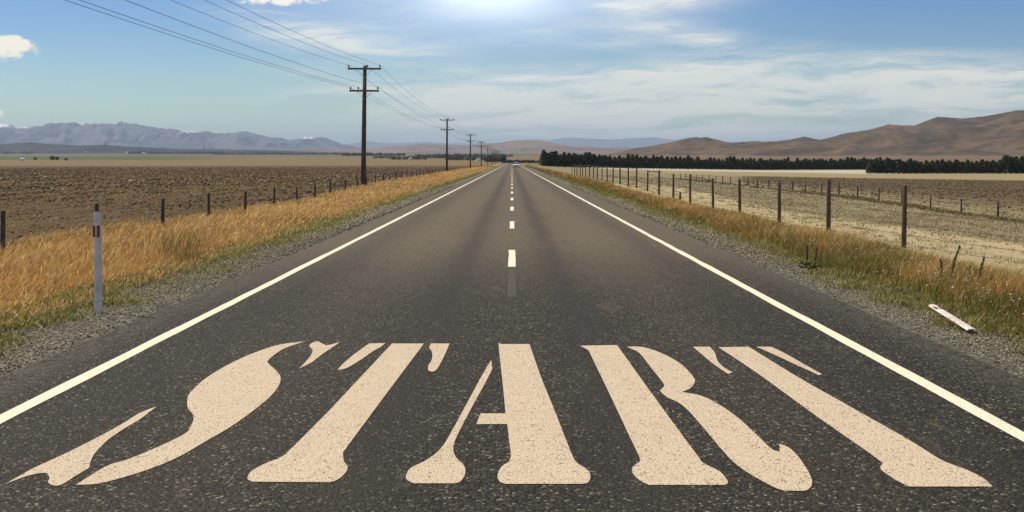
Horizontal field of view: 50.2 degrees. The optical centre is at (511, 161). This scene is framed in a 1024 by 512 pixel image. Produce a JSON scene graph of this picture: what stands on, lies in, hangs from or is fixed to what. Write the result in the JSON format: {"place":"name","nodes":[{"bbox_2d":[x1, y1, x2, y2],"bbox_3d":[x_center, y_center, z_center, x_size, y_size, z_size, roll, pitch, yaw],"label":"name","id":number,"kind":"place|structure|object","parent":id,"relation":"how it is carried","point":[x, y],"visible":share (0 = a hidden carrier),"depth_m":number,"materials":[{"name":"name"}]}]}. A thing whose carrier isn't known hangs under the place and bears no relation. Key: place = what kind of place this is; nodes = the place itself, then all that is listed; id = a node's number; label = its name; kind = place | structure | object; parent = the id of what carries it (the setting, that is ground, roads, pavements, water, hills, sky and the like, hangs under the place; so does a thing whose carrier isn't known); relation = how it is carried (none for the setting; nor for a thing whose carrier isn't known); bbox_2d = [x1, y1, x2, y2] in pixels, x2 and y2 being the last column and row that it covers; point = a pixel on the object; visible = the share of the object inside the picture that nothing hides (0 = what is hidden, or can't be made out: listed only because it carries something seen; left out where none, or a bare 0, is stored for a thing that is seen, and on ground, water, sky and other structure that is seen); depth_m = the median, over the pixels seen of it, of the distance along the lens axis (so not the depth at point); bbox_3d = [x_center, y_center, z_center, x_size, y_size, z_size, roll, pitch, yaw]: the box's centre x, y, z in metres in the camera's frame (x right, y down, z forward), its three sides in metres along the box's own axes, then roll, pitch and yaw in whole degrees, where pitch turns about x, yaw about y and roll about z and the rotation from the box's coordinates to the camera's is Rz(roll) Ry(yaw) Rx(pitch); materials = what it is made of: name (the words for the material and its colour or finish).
{"place":"outdoors","nodes":[
{"label":"outdoors","id":0,"kind":"place"},
{"bbox_2d":[0,142,330,153],"bbox_3d":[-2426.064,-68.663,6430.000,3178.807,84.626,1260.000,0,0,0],"label":"terrace","id":1,"kind":"structure","parent":0,"point":[38,148],"depth_m":6285.77,"materials":[{"name":"soil"}]},
{"bbox_2d":[143,225,213,262],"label":"tall tussock grass","id":2,"kind":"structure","parent":0,"point":[180,242],"depth_m":18.96,"materials":[{"name":"plant"}]},
{"bbox_2d":[0,121,359,150],"bbox_3d":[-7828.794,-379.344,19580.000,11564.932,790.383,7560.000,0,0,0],"label":"mountains","id":3,"kind":"structure","parent":0,"point":[120,133],"depth_m":18140.24,"materials":[{"name":"stone"}]},
{"bbox_2d":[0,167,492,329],"bbox_3d":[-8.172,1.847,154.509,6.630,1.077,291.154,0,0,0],"label":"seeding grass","id":4,"kind":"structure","parent":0,"point":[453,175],"depth_m":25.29,"materials":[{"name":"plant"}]},
{"bbox_2d":[0,165,497,336],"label":"dry grass","id":5,"kind":"structure","parent":0,"point":[79,277],"depth_m":21.50,"materials":[{"name":"plant"}]},
{"bbox_2d":[286,140,632,152],"bbox_3d":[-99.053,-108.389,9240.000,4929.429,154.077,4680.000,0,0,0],"label":"hills","id":6,"kind":"structure","parent":0,"point":[525,146],"depth_m":8180.29,"materials":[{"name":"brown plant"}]},
{"bbox_2d":[0,163,1023,511],"bbox_3d":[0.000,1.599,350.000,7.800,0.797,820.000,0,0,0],"label":"road","id":7,"kind":"structure","parent":0,"point":[552,273],"depth_m":8.43,"materials":[{"name":"asphalt"}]},
{"bbox_2d":[7,341,991,490],"bbox_3d":[-0.070,1.649,7.732,5.040,0.001,4.532,0,0,0],"label":"painted word","id":8,"kind":"object","parent":7,"relation":"on","point":[225,397],"visible":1,"depth_m":6.71,"materials":[{"name":"beige paint"}]},
{"bbox_2d":[0,153,1023,340],"bbox_3d":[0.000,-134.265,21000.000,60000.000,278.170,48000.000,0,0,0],"label":"ground","id":9,"kind":"structure","parent":0,"point":[172,160],"depth_m":111.29,"materials":[{"name":"soil"}]},
{"bbox_2d":[0,175,417,243],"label":"field tufts","id":10,"kind":"object","parent":9,"relation":"on","point":[120,200],"visible":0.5,"depth_m":73.58,"materials":[{"name":"brown plant"}]},
{"bbox_2d":[0,168,435,254],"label":"wire fence","id":11,"kind":"object","parent":9,"relation":"on","point":[2,225],"visible":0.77,"depth_m":37.21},
{"bbox_2d":[0,185,454,374],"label":"gravel stones","id":12,"kind":"object","parent":9,"relation":"on","point":[375,214],"visible":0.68,"depth_m":14.70,"materials":[{"name":"gravel"}]},
{"bbox_2d":[0,166,467,245],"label":"soil clods","id":13,"kind":"object","parent":9,"relation":"on","point":[211,182],"visible":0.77,"depth_m":120.92,"materials":[{"name":"soil"}]},
{"bbox_2d":[0,172,480,359],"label":"weeds","id":14,"kind":"object","parent":9,"relation":"on","point":[28,321],"visible":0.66,"depth_m":14.88,"materials":[{"name":"green plant"}]},
{"bbox_2d":[0,163,505,377],"bbox_3d":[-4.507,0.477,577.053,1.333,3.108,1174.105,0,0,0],"label":"gravel shoulder","id":15,"kind":"object","parent":9,"relation":"on","point":[102,329],"visible":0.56,"depth_m":11.47},
{"bbox_2d":[93,212,101,313],"bbox_3d":[-4.532,1.241,11.955,0.094,1.380,0.044,0,0,12],"label":"marker post","id":16,"kind":"object","parent":15,"relation":"on","point":[97,232],"visible":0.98,"depth_m":11.94,"materials":[{"name":"white plastic"}]},
{"bbox_2d":[0,151,538,162],"bbox_3d":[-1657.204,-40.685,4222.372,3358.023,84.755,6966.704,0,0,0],"label":"scattered farm trees","id":17,"kind":"object","parent":9,"relation":"on","point":[502,159],"visible":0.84,"depth_m":1121.81,"materials":[{"name":"green plant"}]},
{"bbox_2d":[155,152,512,157],"bbox_3d":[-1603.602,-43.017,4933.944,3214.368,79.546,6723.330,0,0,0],"label":"distant woodland","id":18,"kind":"object","parent":9,"relation":"on","point":[459,155],"visible":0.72,"depth_m":3347.88,"materials":[{"name":"green plant"}]},
{"bbox_2d":[348,65,380,184],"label":"utility pole","id":19,"kind":"object","parent":9,"relation":"on","point":[363,142],"visible":0.99,"depth_m":77.85,"materials":[{"name":"brown wood"}]},
{"bbox_2d":[66,0,484,149],"bbox_3d":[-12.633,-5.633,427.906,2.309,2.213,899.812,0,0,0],"label":"power cable","id":20,"kind":"object","parent":19,"relation":"hanging from","point":[215,49],"visible":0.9,"depth_m":42.71,"materials":[{"name":"metal"}]},
{"bbox_2d":[80,0,496,152],"bbox_3d":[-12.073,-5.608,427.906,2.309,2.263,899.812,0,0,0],"label":"power cable","id":21,"kind":"object","parent":19,"relation":"hanging from","point":[235,52],"visible":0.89,"depth_m":44.01,"materials":[{"name":"metal"}]},
{"bbox_2d":[441,118,453,170],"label":"utility pole","id":22,"kind":"object","parent":9,"relation":"on","point":[446,129],"visible":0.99,"depth_m":177.87,"materials":[{"name":"wood"}]},
{"bbox_2d":[478,142,483,165],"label":"utility pole","id":23,"kind":"object","parent":9,"relation":"on","point":[481,146],"visible":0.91,"depth_m":377.85,"materials":[{"name":"wood"}]},
{"bbox_2d":[227,0,495,150],"bbox_3d":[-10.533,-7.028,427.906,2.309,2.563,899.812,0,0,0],"label":"power cable","id":24,"kind":"object","parent":23,"relation":"attached to","point":[341,51],"visible":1,"depth_m":57.52,"materials":[{"name":"metal"}]},
{"bbox_2d":[537,149,548,165],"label":"conifer","id":25,"kind":"object","parent":9,"relation":"on","point":[543,159],"visible":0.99,"depth_m":499.55,"materials":[{"name":"green plant"}]},
{"bbox_2d":[546,153,552,166],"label":"conifer","id":26,"kind":"object","parent":9,"relation":"on","point":[549,158],"visible":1,"depth_m":500.98,"materials":[{"name":"green plant"}]},
{"bbox_2d":[549,151,559,166],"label":"conifer","id":27,"kind":"object","parent":9,"relation":"on","point":[553,156],"visible":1,"depth_m":502.01,"materials":[{"name":"green plant"}]},
{"bbox_2d":[555,154,564,166],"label":"conifer","id":28,"kind":"object","parent":9,"relation":"on","point":[559,157],"visible":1,"depth_m":504.28,"materials":[{"name":"green plant"}]},
{"bbox_2d":[561,152,569,166],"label":"conifer","id":29,"kind":"object","parent":9,"relation":"on","point":[564,158],"visible":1,"depth_m":505.77,"materials":[{"name":"green plant"}]},
{"bbox_2d":[565,153,575,166],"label":"conifer","id":30,"kind":"object","parent":9,"relation":"on","point":[569,156],"visible":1,"depth_m":506.64,"materials":[{"name":"green plant"}]},
{"bbox_2d":[571,153,580,166],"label":"conifer","id":31,"kind":"object","parent":9,"relation":"on","point":[574,156],"visible":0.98,"depth_m":507.85,"materials":[{"name":"green plant"}]},
{"bbox_2d":[582,154,589,167],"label":"conifer","id":32,"kind":"object","parent":9,"relation":"on","point":[584,158],"visible":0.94,"depth_m":511.85,"materials":[{"name":"green plant"}]},
{"bbox_2d":[586,152,592,166],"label":"conifer","id":33,"kind":"object","parent":9,"relation":"on","point":[589,156],"visible":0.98,"depth_m":512.70,"materials":[{"name":"green plant"}]},
{"bbox_2d":[590,154,600,167],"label":"conifer","id":34,"kind":"object","parent":9,"relation":"on","point":[594,158],"visible":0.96,"depth_m":513.49,"materials":[{"name":"green plant"}]},
{"bbox_2d":[600,155,606,167],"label":"conifer","id":35,"kind":"object","parent":9,"relation":"on","point":[602,161],"visible":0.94,"depth_m":517.05,"materials":[{"name":"green plant"}]},
{"bbox_2d":[602,156,611,167],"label":"conifer","id":36,"kind":"object","parent":9,"relation":"on","point":[606,159],"visible":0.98,"depth_m":517.96,"materials":[{"name":"green plant"}]},
{"bbox_2d":[617,155,622,167],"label":"conifer","id":37,"kind":"object","parent":9,"relation":"on","point":[620,161],"visible":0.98,"depth_m":521.56,"materials":[{"name":"green plant"}]},
{"bbox_2d":[624,153,632,167],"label":"conifer","id":38,"kind":"object","parent":9,"relation":"on","point":[628,159],"visible":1,"depth_m":523.65,"materials":[{"name":"green plant"}]},
{"bbox_2d":[629,156,636,167],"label":"conifer","id":39,"kind":"object","parent":9,"relation":"on","point":[633,161],"visible":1,"depth_m":525.40,"materials":[{"name":"green plant"}]},
{"bbox_2d":[633,154,640,167],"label":"conifer","id":40,"kind":"object","parent":9,"relation":"on","point":[637,160],"visible":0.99,"depth_m":526.61,"materials":[{"name":"green plant"}]},
{"bbox_2d":[638,156,645,167],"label":"conifer","id":41,"kind":"object","parent":9,"relation":"on","point":[641,159],"visible":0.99,"depth_m":528.64,"materials":[{"name":"green plant"}]},
{"bbox_2d":[641,156,650,168],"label":"conifer","id":42,"kind":"object","parent":9,"relation":"on","point":[645,158],"visible":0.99,"depth_m":530.24,"materials":[{"name":"green plant"}]},
{"bbox_2d":[647,157,653,168],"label":"conifer","id":43,"kind":"object","parent":9,"relation":"on","point":[650,162],"visible":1,"depth_m":531.16,"materials":[{"name":"green plant"}]},
{"bbox_2d":[654,156,661,168],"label":"conifer","id":44,"kind":"object","parent":9,"relation":"on","point":[658,164],"visible":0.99,"depth_m":533.03,"materials":[{"name":"green plant"}]},
{"bbox_2d":[658,155,666,168],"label":"conifer","id":45,"kind":"object","parent":9,"relation":"on","point":[661,159],"visible":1,"depth_m":535.02,"materials":[{"name":"green plant"}]},
{"bbox_2d":[669,157,676,168],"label":"conifer","id":46,"kind":"object","parent":9,"relation":"on","point":[671,163],"visible":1,"depth_m":538.47,"materials":[{"name":"green plant"}]},
{"bbox_2d":[676,156,684,168],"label":"conifer","id":47,"kind":"object","parent":9,"relation":"on","point":[680,161],"visible":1,"depth_m":540.63,"materials":[{"name":"green plant"}]},
{"bbox_2d":[685,155,693,168],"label":"conifer","id":48,"kind":"object","parent":9,"relation":"on","point":[688,160],"visible":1,"depth_m":542.74,"materials":[{"name":"green plant"}]},
{"bbox_2d":[708,157,715,169],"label":"conifer","id":49,"kind":"object","parent":9,"relation":"on","point":[710,160],"visible":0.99,"depth_m":551.63,"materials":[{"name":"green plant"}]},
{"bbox_2d":[716,159,722,169],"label":"conifer","id":50,"kind":"object","parent":9,"relation":"on","point":[718,162],"visible":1,"depth_m":553.53,"materials":[{"name":"green plant"}]},
{"bbox_2d":[728,156,734,169],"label":"conifer","id":51,"kind":"object","parent":9,"relation":"on","point":[730,159],"visible":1,"depth_m":557.25,"materials":[{"name":"green plant"}]},
{"bbox_2d":[731,156,738,169],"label":"conifer","id":52,"kind":"object","parent":9,"relation":"on","point":[735,164],"visible":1,"depth_m":558.25,"materials":[{"name":"green plant"}]},
{"bbox_2d":[747,159,754,169],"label":"conifer","id":53,"kind":"object","parent":9,"relation":"on","point":[750,162],"visible":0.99,"depth_m":563.98,"materials":[{"name":"green plant"}]},
{"bbox_2d":[519,164,1023,378],"bbox_3d":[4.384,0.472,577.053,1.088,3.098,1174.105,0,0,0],"label":"gravel shoulder","id":54,"kind":"object","parent":9,"relation":"on","point":[977,356],"visible":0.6,"depth_m":11.33},
{"bbox_2d":[797,244,814,267],"bbox_3d":[4.568,1.491,17.061,0.277,0.390,0.338,0,0,39],"label":"weed stalk","id":55,"kind":"object","parent":54,"relation":"on","point":[806,262],"visible":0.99,"depth_m":17.03,"materials":[{"name":"green plant"}]},
{"bbox_2d":[808,247,825,269],"bbox_3d":[4.686,1.502,16.806,0.314,0.375,0.341,0,0,30],"label":"weed stalk","id":56,"kind":"object","parent":54,"relation":"on","point":[813,265],"visible":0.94,"depth_m":16.82,"materials":[{"name":"green plant"}]},
{"bbox_2d":[928,304,975,330],"bbox_3d":[4.475,1.585,11.148,0.089,0.020,1.300,0,3,5],"label":"marker post","id":57,"kind":"object","parent":54,"relation":"on","point":[951,317],"visible":1,"depth_m":11.10,"materials":[{"name":"white plastic"}]},
{"bbox_2d":[541,172,1023,360],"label":"weeds","id":58,"kind":"object","parent":9,"relation":"on","point":[916,302],"visible":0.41,"depth_m":14.09,"materials":[{"name":"green plant"}]},
{"bbox_2d":[782,158,788,169],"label":"conifer","id":59,"kind":"object","parent":9,"relation":"on","point":[784,162],"visible":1,"depth_m":576.45,"materials":[{"name":"green plant"}]},
{"bbox_2d":[570,185,1023,375],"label":"gravel stones","id":60,"kind":"object","parent":9,"relation":"on","point":[689,230],"visible":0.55,"depth_m":15.30,"materials":[{"name":"gravel"}]},
{"bbox_2d":[574,165,1023,263],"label":"wire fence","id":61,"kind":"object","parent":9,"relation":"on","point":[904,211],"visible":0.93,"depth_m":33.39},
{"bbox_2d":[803,159,811,169],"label":"conifer","id":62,"kind":"object","parent":9,"relation":"on","point":[806,162],"visible":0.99,"depth_m":584.38,"materials":[{"name":"green plant"}]},
{"bbox_2d":[596,174,1023,246],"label":"paddock stones","id":63,"kind":"object","parent":9,"relation":"on","point":[684,184],"visible":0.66,"depth_m":64.57,"materials":[{"name":"stone"}]},
{"bbox_2d":[598,179,1023,270],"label":"track tufts","id":64,"kind":"object","parent":9,"relation":"on","point":[855,227],"visible":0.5,"depth_m":33.78,"materials":[{"name":"beige plant"}]},
{"bbox_2d":[599,175,1023,245],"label":"paddock tufts","id":65,"kind":"object","parent":9,"relation":"on","point":[1015,239],"visible":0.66,"depth_m":53.64,"materials":[{"name":"beige plant"}]},
{"bbox_2d":[811,158,817,169],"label":"conifer","id":66,"kind":"object","parent":9,"relation":"on","point":[814,162],"visible":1,"depth_m":587.80,"materials":[{"name":"green plant"}]},
{"bbox_2d":[661,204,1022,323],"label":"flower stems","id":67,"kind":"object","parent":9,"relation":"on","point":[977,300],"visible":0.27,"depth_m":13.28,"materials":[{"name":"green plant"}]},
{"bbox_2d":[661,201,1023,314],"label":"white flowers","id":68,"kind":"object","parent":67,"relation":"on","point":[883,263],"visible":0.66,"depth_m":16.69,"materials":[{"name":"plant"}]},
{"bbox_2d":[838,159,845,169],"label":"conifer","id":69,"kind":"object","parent":9,"relation":"on","point":[840,162],"visible":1,"depth_m":598.55,"materials":[{"name":"green plant"}]},
{"bbox_2d":[675,178,1023,223],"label":"fence line grass","id":70,"kind":"structure","parent":9,"relation":"on","point":[914,205],"depth_m":68.21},
{"bbox_2d":[680,174,1023,220],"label":"wire fence","id":71,"kind":"object","parent":9,"relation":"on","point":[879,193],"visible":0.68,"depth_m":75.94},
{"bbox_2d":[864,162,875,173],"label":"conifer","id":72,"kind":"object","parent":9,"relation":"on","point":[869,169],"visible":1,"depth_m":399.39,"materials":[{"name":"green plant"}]},
{"bbox_2d":[872,159,879,173],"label":"conifer","id":73,"kind":"object","parent":9,"relation":"on","point":[875,165],"visible":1,"depth_m":399.27,"materials":[{"name":"green plant"}]},
{"bbox_2d":[878,160,884,173],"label":"conifer","id":74,"kind":"object","parent":9,"relation":"on","point":[880,163],"visible":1,"depth_m":400.02,"materials":[{"name":"green plant"}]},
{"bbox_2d":[741,175,1023,217],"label":"soil clods","id":75,"kind":"object","parent":9,"relation":"on","point":[833,180],"visible":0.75,"depth_m":126.53,"materials":[{"name":"soil"}]},
{"bbox_2d":[881,161,891,173],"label":"conifer","id":76,"kind":"object","parent":9,"relation":"on","point":[886,167],"visible":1,"depth_m":399.98,"materials":[{"name":"green plant"}]},
{"bbox_2d":[889,160,896,173],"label":"conifer","id":77,"kind":"object","parent":9,"relation":"on","point":[892,164],"visible":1,"depth_m":399.60,"materials":[{"name":"green plant"}]},
{"bbox_2d":[893,159,905,173],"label":"conifer","id":78,"kind":"object","parent":9,"relation":"on","point":[898,163],"visible":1,"depth_m":398.77,"materials":[{"name":"green plant"}]},
{"bbox_2d":[905,160,913,173],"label":"conifer","id":79,"kind":"object","parent":9,"relation":"on","point":[909,166],"visible":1,"depth_m":399.36,"materials":[{"name":"green plant"}]},
{"bbox_2d":[910,160,919,173],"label":"conifer","id":80,"kind":"object","parent":9,"relation":"on","point":[915,164],"visible":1,"depth_m":399.68,"materials":[{"name":"green plant"}]},
{"bbox_2d":[915,162,925,173],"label":"conifer","id":81,"kind":"object","parent":9,"relation":"on","point":[920,166],"visible":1,"depth_m":399.54,"materials":[{"name":"green plant"}]},
{"bbox_2d":[921,161,931,173],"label":"conifer","id":82,"kind":"object","parent":9,"relation":"on","point":[926,166],"visible":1,"depth_m":399.18,"materials":[{"name":"green plant"}]},
{"bbox_2d":[932,160,942,173],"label":"conifer","id":83,"kind":"object","parent":9,"relation":"on","point":[937,166],"visible":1,"depth_m":398.78,"materials":[{"name":"green plant"}]},
{"bbox_2d":[938,159,947,173],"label":"conifer","id":84,"kind":"object","parent":9,"relation":"on","point":[942,163],"visible":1,"depth_m":399.05,"materials":[{"name":"green plant"}]},
{"bbox_2d":[944,160,954,172],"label":"conifer","id":85,"kind":"object","parent":9,"relation":"on","point":[949,165],"visible":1,"depth_m":398.88,"materials":[{"name":"green plant"}]},
{"bbox_2d":[939,245,960,288],"bbox_3d":[5.657,1.401,14.064,0.313,0.665,0.379,0,0,0],"label":"weed stalk","id":86,"kind":"object","parent":9,"relation":"on","point":[955,256],"visible":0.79,"depth_m":14.06,"materials":[{"name":"brown plant"}]},
{"bbox_2d":[950,161,959,172],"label":"conifer","id":87,"kind":"object","parent":9,"relation":"on","point":[955,165],"visible":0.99,"depth_m":399.14,"materials":[{"name":"green plant"}]},
{"bbox_2d":[960,162,971,173],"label":"conifer","id":88,"kind":"object","parent":9,"relation":"on","point":[966,167],"visible":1,"depth_m":398.97,"materials":[{"name":"green plant"}]},
{"bbox_2d":[969,161,976,173],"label":"conifer","id":89,"kind":"object","parent":9,"relation":"on","point":[973,168],"visible":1,"depth_m":399.55,"materials":[{"name":"green plant"}]},
{"bbox_2d":[969,256,984,287],"bbox_3d":[5.959,1.482,13.944,0.258,0.547,0.351,0,0,43],"label":"weed stalk","id":90,"kind":"object","parent":9,"relation":"on","point":[982,262],"visible":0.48,"depth_m":13.95,"materials":[{"name":"brown plant"}]},
{"bbox_2d":[975,162,983,172],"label":"conifer","id":91,"kind":"object","parent":9,"relation":"on","point":[980,168],"visible":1,"depth_m":398.99,"materials":[{"name":"green plant"}]},
{"bbox_2d":[982,162,988,173],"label":"conifer","id":92,"kind":"object","parent":9,"relation":"on","point":[984,166],"visible":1,"depth_m":399.06,"materials":[{"name":"green plant"}]},
{"bbox_2d":[986,162,993,172],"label":"conifer","id":93,"kind":"object","parent":9,"relation":"on","point":[989,166],"visible":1,"depth_m":399.53,"materials":[{"name":"green plant"}]},
{"bbox_2d":[992,161,1000,173],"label":"conifer","id":94,"kind":"object","parent":9,"relation":"on","point":[995,167],"visible":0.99,"depth_m":398.76,"materials":[{"name":"green plant"}]},
{"bbox_2d":[999,155,1013,173],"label":"conifer","id":95,"kind":"object","parent":9,"relation":"on","point":[1006,160],"visible":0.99,"depth_m":398.81,"materials":[{"name":"green plant"}]},
{"bbox_2d":[1006,156,1018,173],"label":"conifer","id":96,"kind":"object","parent":9,"relation":"on","point":[1011,158],"visible":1,"depth_m":399.08,"materials":[{"name":"green plant"}]},
{"bbox_2d":[1013,158,1021,173],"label":"conifer","id":97,"kind":"object","parent":9,"relation":"on","point":[1017,160],"visible":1,"depth_m":398.75,"materials":[{"name":"green plant"}]},
{"bbox_2d":[1018,156,1023,173],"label":"conifer","id":98,"kind":"object","parent":9,"relation":"on","point":[1021,159],"visible":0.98,"depth_m":399.08,"materials":[{"name":"green plant"}]},
{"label":"utility pole","id":99,"kind":"object","parent":9,"relation":"on","visible":0},
{"bbox_2d":[171,0,496,151],"bbox_3d":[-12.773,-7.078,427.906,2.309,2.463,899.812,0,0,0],"label":"power cable","id":100,"kind":"object","parent":99,"relation":"attached to","point":[290,46],"visible":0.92,"depth_m":54.14,"materials":[{"name":"metal"}]},
{"bbox_2d":[0,0,1023,143],"label":"sky","id":101,"kind":"structure","parent":0,"point":[504,70],"materials":[{"name":"blue"}]},
{"bbox_2d":[347,137,724,148],"bbox_3d":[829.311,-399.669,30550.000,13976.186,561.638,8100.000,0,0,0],"label":"distant mountains","id":102,"kind":"structure","parent":0,"point":[625,142],"depth_m":30189.23,"materials":[{"name":"stone"}]},
{"bbox_2d":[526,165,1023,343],"bbox_3d":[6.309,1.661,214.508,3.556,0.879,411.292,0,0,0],"label":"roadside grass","id":103,"kind":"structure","parent":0,"point":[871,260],"depth_m":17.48,"materials":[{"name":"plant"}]},
{"bbox_2d":[608,110,1023,155],"bbox_3d":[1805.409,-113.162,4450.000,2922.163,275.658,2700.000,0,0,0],"label":"brown hills","id":104,"kind":"structure","parent":0,"point":[1001,134],"depth_m":3902.52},
{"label":"utility pole","id":105,"kind":"object","parent":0,"visible":0},
{"bbox_2d":[205,0,494,150],"bbox_3d":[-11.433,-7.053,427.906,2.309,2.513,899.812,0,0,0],"label":"power cable","id":106,"kind":"object","parent":105,"relation":"attached to","point":[313,46],"visible":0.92,"depth_m":55.48,"materials":[{"name":"metal"}]},
{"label":"utility pole","id":107,"kind":"object","parent":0,"visible":0},
{"bbox_2d":[126,0,498,152],"bbox_3d":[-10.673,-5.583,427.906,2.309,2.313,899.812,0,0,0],"label":"power cable","id":108,"kind":"object","parent":107,"relation":"attached to","point":[268,53],"visible":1,"depth_m":43.28,"materials":[{"name":"metal"}]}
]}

